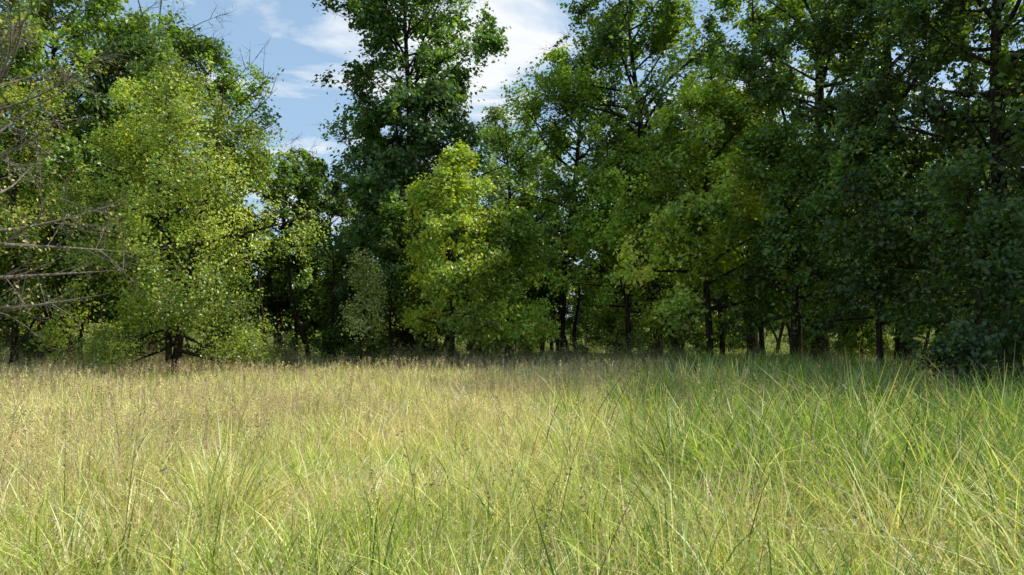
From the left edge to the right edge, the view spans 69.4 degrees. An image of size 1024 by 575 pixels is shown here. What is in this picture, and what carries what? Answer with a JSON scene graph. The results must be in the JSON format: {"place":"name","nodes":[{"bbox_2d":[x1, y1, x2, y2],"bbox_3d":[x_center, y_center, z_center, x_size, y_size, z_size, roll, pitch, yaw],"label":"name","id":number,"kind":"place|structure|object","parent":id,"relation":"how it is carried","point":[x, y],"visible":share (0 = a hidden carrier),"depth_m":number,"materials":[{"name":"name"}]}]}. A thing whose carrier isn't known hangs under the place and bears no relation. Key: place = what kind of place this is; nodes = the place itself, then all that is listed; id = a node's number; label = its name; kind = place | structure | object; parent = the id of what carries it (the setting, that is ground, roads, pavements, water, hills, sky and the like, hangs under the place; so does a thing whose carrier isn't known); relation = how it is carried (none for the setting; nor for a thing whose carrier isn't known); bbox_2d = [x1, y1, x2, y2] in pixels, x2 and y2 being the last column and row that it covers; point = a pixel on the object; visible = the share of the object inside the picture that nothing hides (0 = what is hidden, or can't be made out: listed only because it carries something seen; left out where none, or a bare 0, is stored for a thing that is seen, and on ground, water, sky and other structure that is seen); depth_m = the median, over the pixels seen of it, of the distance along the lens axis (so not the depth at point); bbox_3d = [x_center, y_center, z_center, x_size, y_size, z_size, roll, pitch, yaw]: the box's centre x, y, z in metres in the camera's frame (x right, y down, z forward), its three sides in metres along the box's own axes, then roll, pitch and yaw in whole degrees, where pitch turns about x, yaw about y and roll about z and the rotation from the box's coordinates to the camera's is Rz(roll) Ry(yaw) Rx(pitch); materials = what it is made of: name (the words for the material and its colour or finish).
{"place":"outdoors","nodes":[
{"label":"outdoors","id":0,"kind":"place"},
{"bbox_2d":[0,315,1023,574],"bbox_3d":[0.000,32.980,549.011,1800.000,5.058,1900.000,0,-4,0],"label":"ground","id":1,"kind":"structure","parent":0,"point":[583,342],"depth_m":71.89,"materials":[{"name":"green plant"}]},
{"bbox_2d":[0,0,111,329],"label":"oak tree","id":2,"kind":"object","parent":1,"relation":"on","point":[36,55],"visible":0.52,"depth_m":31.18,"materials":[{"name":"green plant"}]},
{"bbox_2d":[0,72,123,368],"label":"elm tree","id":3,"kind":"object","parent":1,"relation":"on","point":[25,196],"visible":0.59,"depth_m":29.84,"materials":[{"name":"green plant"}]},
{"bbox_2d":[0,0,171,363],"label":"oak tree","id":4,"kind":"object","parent":1,"relation":"on","point":[122,32],"visible":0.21,"depth_m":36.83,"materials":[{"name":"green plant"}]},
{"bbox_2d":[0,0,182,353],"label":"bare branched tree","id":5,"kind":"object","parent":1,"relation":"on","point":[19,38],"visible":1,"depth_m":17.76,"materials":[{"name":"brown plant"}]},
{"bbox_2d":[1,0,285,358],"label":"oak tree","id":6,"kind":"object","parent":1,"relation":"on","point":[162,37],"visible":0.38,"depth_m":38.45,"materials":[{"name":"green plant"}]},
{"bbox_2d":[32,42,330,374],"bbox_3d":[-13.101,-2.641,28.623,11.677,13.804,8.887,-3,-5,42],"label":"persimmon tree","id":7,"kind":"object","parent":1,"relation":"on","point":[175,113],"visible":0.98,"depth_m":26.84,"materials":[{"name":"green plant"}]},
{"bbox_2d":[215,129,348,348],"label":"oak tree","id":8,"kind":"object","parent":1,"relation":"on","point":[290,178],"visible":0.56,"depth_m":46.61,"materials":[{"name":"green plant"}]},
{"bbox_2d":[261,161,373,355],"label":"oak tree","id":9,"kind":"object","parent":1,"relation":"on","point":[346,210],"visible":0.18,"depth_m":49.58,"materials":[{"name":"green plant"}]},
{"bbox_2d":[338,247,391,365],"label":"sapling tree","id":10,"kind":"object","parent":1,"relation":"on","point":[371,264],"visible":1,"depth_m":29.92,"materials":[{"name":"green plant"}]},
{"bbox_2d":[349,196,447,359],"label":"elm tree","id":11,"kind":"object","parent":1,"relation":"on","point":[390,254],"visible":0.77,"depth_m":32.81,"materials":[{"name":"green plant"}]},
{"bbox_2d":[304,0,517,362],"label":"sweetgum tree","id":12,"kind":"object","parent":1,"relation":"on","point":[387,170],"visible":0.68,"depth_m":36.16,"materials":[{"name":"green plant"}]},
{"bbox_2d":[393,132,537,363],"bbox_3d":[-2.437,-1.428,30.726,5.556,10.001,4.890,-2,-4,34],"label":"hickory tree","id":13,"kind":"object","parent":1,"relation":"on","point":[451,177],"visible":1,"depth_m":30.30,"materials":[{"name":"green plant"}]},
{"bbox_2d":[0,214,968,367],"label":"understory tree trunks","id":14,"kind":"object","parent":1,"relation":"on","point":[401,334],"visible":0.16,"depth_m":39.23,"materials":[{"name":"brown wood"}]},
{"bbox_2d":[0,353,1001,574],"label":"dry weed stalks","id":15,"kind":"object","parent":1,"relation":"on","point":[550,510],"visible":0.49,"depth_m":6.45,"materials":[{"name":"brown plant"}]},
{"bbox_2d":[434,95,581,356],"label":"oak tree","id":16,"kind":"object","parent":1,"relation":"on","point":[503,141],"visible":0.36,"depth_m":47.60,"materials":[{"name":"green plant"}]},
{"bbox_2d":[454,193,567,360],"bbox_3d":[-0.164,-0.284,33.077,5.142,8.088,5.482,-1,-4,14],"label":"hickory tree","id":17,"kind":"object","parent":1,"relation":"on","point":[526,326],"visible":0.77,"depth_m":32.20,"materials":[{"name":"green plant"}]},
{"bbox_2d":[0,297,1022,367],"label":"understory shrubs","id":18,"kind":"object","parent":1,"relation":"on","point":[332,338],"visible":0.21,"depth_m":41.34,"materials":[{"name":"green plant"}]},
{"bbox_2d":[0,121,1023,358],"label":"distant woods","id":19,"kind":"object","parent":1,"relation":"on","point":[604,321],"visible":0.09,"depth_m":45.58,"materials":[{"name":"green plant"}]},
{"bbox_2d":[0,320,1023,373],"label":"field edge weeds","id":20,"kind":"object","parent":1,"relation":"on","point":[287,359],"visible":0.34,"depth_m":30.64,"materials":[{"name":"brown plant"}]},
{"bbox_2d":[492,4,650,360],"bbox_3d":[3.618,-5.043,40.814,9.943,18.345,9.057,2,-4,-24],"label":"oak tree","id":21,"kind":"object","parent":1,"relation":"on","point":[533,105],"visible":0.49,"depth_m":39.26,"materials":[{"name":"green plant"}]},
{"bbox_2d":[547,118,719,356],"bbox_3d":[5.743,-1.998,34.403,7.488,11.613,6.437,-1,-4,18],"label":"elm tree","id":22,"kind":"object","parent":1,"relation":"on","point":[596,233],"visible":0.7,"depth_m":33.76,"materials":[{"name":"green plant"}]},
{"bbox_2d":[517,0,772,361],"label":"oak tree","id":23,"kind":"object","parent":1,"relation":"on","point":[614,25],"visible":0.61,"depth_m":36.63,"materials":[{"name":"green plant"}]},
{"bbox_2d":[603,49,814,358],"bbox_3d":[8.072,-2.786,30.185,9.041,12.713,8.794,0,-4,0],"label":"oak tree","id":24,"kind":"object","parent":1,"relation":"on","point":[718,112],"visible":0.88,"depth_m":29.26,"materials":[{"name":"green plant"}]},
{"bbox_2d":[656,0,843,359],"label":"oak tree","id":25,"kind":"object","parent":1,"relation":"on","point":[754,21],"visible":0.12,"depth_m":42.66,"materials":[{"name":"green plant"}]},
{"bbox_2d":[690,115,869,362],"bbox_3d":[10.248,-1.618,27.205,6.600,10.021,6.595,0,-4,0],"label":"sweetgum tree","id":26,"kind":"object","parent":1,"relation":"on","point":[766,145],"visible":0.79,"depth_m":26.73,"materials":[{"name":"green plant"}]},
{"bbox_2d":[689,0,984,359],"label":"oak tree","id":27,"kind":"object","parent":1,"relation":"on","point":[818,67],"visible":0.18,"depth_m":33.14,"materials":[{"name":"green plant"}]},
{"bbox_2d":[774,111,943,367],"bbox_3d":[10.923,-1.142,23.266,4.887,8.458,5.435,-3,-4,37],"label":"sweetgum tree","id":28,"kind":"object","parent":1,"relation":"on","point":[849,241],"visible":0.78,"depth_m":22.58,"materials":[{"name":"green plant"}]},
{"bbox_2d":[744,0,1023,368],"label":"oak tree","id":29,"kind":"object","parent":1,"relation":"on","point":[832,39],"visible":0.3,"depth_m":27.13,"materials":[{"name":"green plant"}]},
{"bbox_2d":[820,0,1023,372],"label":"oak tree","id":30,"kind":"object","parent":1,"relation":"on","point":[936,112],"visible":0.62,"depth_m":21.21,"materials":[{"name":"green plant"}]},
{"bbox_2d":[890,138,1023,393],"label":"elm tree","id":31,"kind":"object","parent":1,"relation":"on","point":[993,227],"visible":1,"depth_m":15.08,"materials":[{"name":"green plant"}]},
{"bbox_2d":[930,0,1023,304],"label":"oak tree","id":32,"kind":"object","parent":1,"relation":"on","point":[1020,9],"visible":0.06,"depth_m":30.38,"materials":[{"name":"green plant"}]},
{"bbox_2d":[938,26,1023,315],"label":"oak tree","id":33,"kind":"object","parent":1,"relation":"on","point":[1004,65],"visible":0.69,"depth_m":20.47,"materials":[{"name":"green plant"}]},
{"bbox_2d":[0,0,1023,321],"label":"sky","id":34,"kind":"structure","parent":0,"point":[303,41],"materials":[{"name":"blue"}]},
{"bbox_2d":[535,343,1023,574],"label":"tall green grass","id":35,"kind":"structure","parent":0,"point":[784,362],"depth_m":10.11,"materials":[{"name":"green plant"}]}
]}

